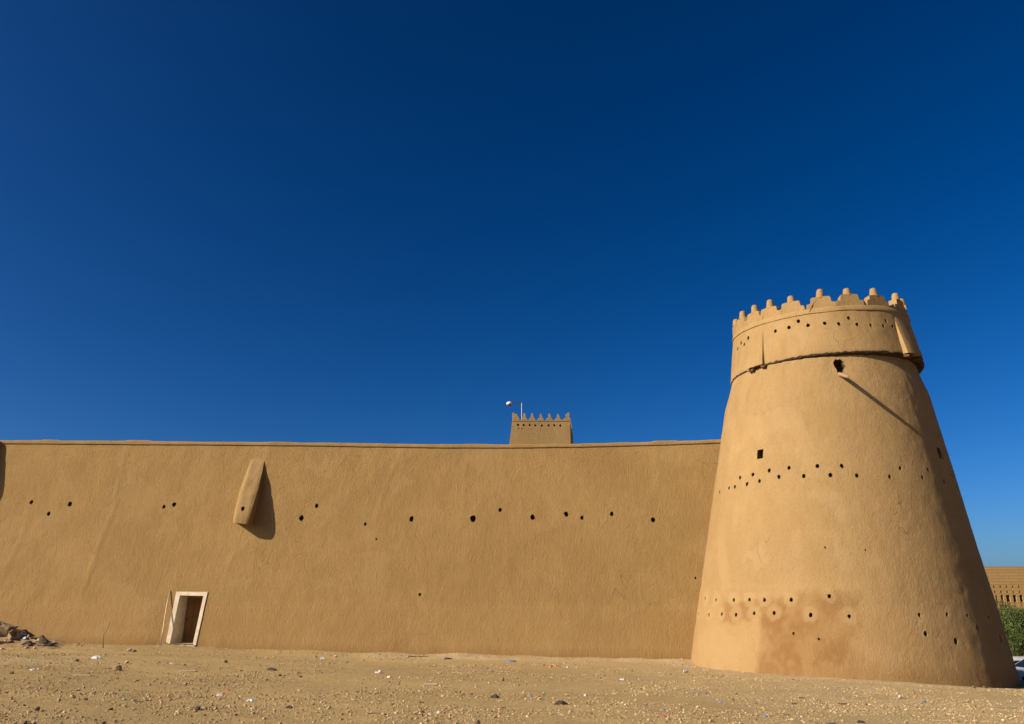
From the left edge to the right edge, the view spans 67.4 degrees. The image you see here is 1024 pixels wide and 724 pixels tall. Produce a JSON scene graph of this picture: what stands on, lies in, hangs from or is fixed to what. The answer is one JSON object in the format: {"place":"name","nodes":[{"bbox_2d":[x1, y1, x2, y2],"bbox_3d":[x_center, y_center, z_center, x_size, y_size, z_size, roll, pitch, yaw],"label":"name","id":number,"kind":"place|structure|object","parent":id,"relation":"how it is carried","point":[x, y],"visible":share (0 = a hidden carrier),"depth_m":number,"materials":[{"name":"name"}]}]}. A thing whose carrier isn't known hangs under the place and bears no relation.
{"place":"outdoors","nodes":[
{"label":"outdoors","id":0,"kind":"place"},
{"bbox_2d":[423,683,438,684],"bbox_3d":[-2.083,8.277,19.744,0.366,0.029,0.203,-1,-18,3],"label":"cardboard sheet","id":1,"kind":"object","parent":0,"point":[430,683],"visible":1,"depth_m":19.68,"materials":[{"name":"beige cardboard"}]},
{"bbox_2d":[0,643,1023,723],"bbox_3d":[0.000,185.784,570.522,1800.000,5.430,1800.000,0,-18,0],"label":"ground","id":2,"kind":"structure","parent":0,"point":[371,666],"depth_m":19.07,"materials":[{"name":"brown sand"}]},
{"bbox_2d":[0,621,18,636],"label":"mud block","id":3,"kind":"object","parent":2,"relation":"on","point":[4,631],"depth_m":30.43,"materials":[{"name":"brick"}]},
{"bbox_2d":[21,640,32,645],"bbox_3d":[-18.717,10.852,29.611,0.446,0.238,0.470,13,-22,-35],"label":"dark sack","id":4,"kind":"object","parent":2,"relation":"on","point":[29,642],"visible":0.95,"depth_m":29.57,"materials":[{"name":"grey fabric"}]},
{"bbox_2d":[0,636,72,647],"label":"dirt mound","id":5,"kind":"object","parent":2,"relation":"on","point":[18,643],"visible":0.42,"depth_m":29.78,"materials":[{"name":"beige soil"}]},
{"bbox_2d":[0,639,12,644],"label":"mud block","id":6,"kind":"object","parent":5,"relation":"on","point":[2,641],"depth_m":29.54,"materials":[{"name":"brick"}]},
{"bbox_2d":[7,628,25,639],"bbox_3d":[-19.424,10.776,30.114,0.504,0.640,0.671,-17,-24,42],"label":"broken slab","id":7,"kind":"object","parent":5,"relation":"on","point":[13,634],"depth_m":29.97,"materials":[{"name":"brick"}]},
{"bbox_2d":[21,636,36,641],"bbox_3d":[-18.853,10.904,29.974,0.737,0.371,0.414,0,-18,0],"label":"broken slab","id":8,"kind":"object","parent":5,"relation":"on","point":[31,639],"depth_m":29.97,"materials":[{"name":"brick"}]},
{"bbox_2d":[38,635,48,643],"bbox_3d":[-18.241,10.871,29.885,0.455,0.452,0.168,0,-18,0],"label":"broken slab","id":9,"kind":"object","parent":5,"relation":"on","point":[43,639],"depth_m":29.84,"materials":[{"name":"beige stone"}]},
{"bbox_2d":[102,621,109,647],"bbox_3d":[-15.669,10.551,29.636,0.191,1.029,0.164,0,-18,0],"label":"dry branch","id":10,"kind":"object","parent":2,"relation":"on","point":[103,637],"visible":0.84,"depth_m":29.56,"materials":[{"name":"brown wood"}]},
{"bbox_2d":[113,665,121,670],"bbox_3d":[-11.115,8.632,21.658,0.270,0.166,0.185,0,-18,0],"label":"stone","id":11,"kind":"object","parent":2,"relation":"on","point":[117,667],"visible":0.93,"depth_m":21.60,"materials":[{"name":"beige stone"}]},
{"bbox_2d":[0,439,720,659],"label":"fort wall","id":12,"kind":"structure","parent":2,"relation":"on","point":[596,550],"depth_m":32.77,"materials":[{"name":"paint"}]},
{"bbox_2d":[160,591,169,644],"bbox_3d":[-14.081,10.394,31.151,0.058,2.168,0.819,5,-18,-16],"label":"metal rod","id":13,"kind":"object","parent":12,"relation":"attached to","point":[164,618],"visible":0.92,"depth_m":31.12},
{"bbox_2d":[509,413,572,443],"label":"square tower","id":14,"kind":"structure","parent":2,"relation":"on","point":[541,430],"depth_m":61.20,"materials":[{"name":"paint"}]},
{"bbox_2d":[506,401,521,418],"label":"street lamp","id":15,"kind":"object","parent":14,"relation":"on","point":[509,403],"visible":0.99,"depth_m":63.00,"materials":[{"name":"metal"}]},
{"bbox_2d":[554,700,567,704],"bbox_3d":[1.042,7.219,16.275,0.325,0.087,0.159,0,-18,0],"label":"stone","id":16,"kind":"object","parent":2,"relation":"on","point":[559,702],"visible":1,"depth_m":16.24,"materials":[{"name":"grey stone"}]},
{"bbox_2d":[691,288,1020,687],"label":"round tower","id":17,"kind":"structure","parent":2,"relation":"on","point":[841,542],"depth_m":27.40,"materials":[{"name":"paint"}]},
{"bbox_2d":[984,567,1023,651],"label":"brick wall","id":18,"kind":"structure","parent":2,"relation":"on","point":[1006,585],"depth_m":96.12,"materials":[{"name":"beige brick"}]},
{"bbox_2d":[995,600,1023,655],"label":"leafy tree","id":19,"kind":"object","parent":2,"relation":"on","point":[1001,606],"visible":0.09,"depth_m":62.98,"materials":[{"name":"green plant"}]},
{"bbox_2d":[998,604,1023,655],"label":"leafy tree","id":20,"kind":"object","parent":2,"relation":"on","point":[1012,618],"visible":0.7,"depth_m":59.26,"materials":[{"name":"green plant"}]},
{"bbox_2d":[1013,656,1023,663],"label":"parked car","id":21,"kind":"object","parent":2,"relation":"on","point":[1016,659],"visible":0.02,"depth_m":45.97,"materials":[{"name":"white paint"}]},
{"bbox_2d":[1015,659,1023,679],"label":"parked car","id":22,"kind":"object","parent":2,"relation":"on","point":[1019,665],"visible":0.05,"depth_m":41.14,"materials":[{"name":"blue metal"}]},
{"bbox_2d":[0,0,1023,566],"label":"sky","id":23,"kind":"structure","parent":0,"point":[303,221],"materials":[{"name":"blue"}]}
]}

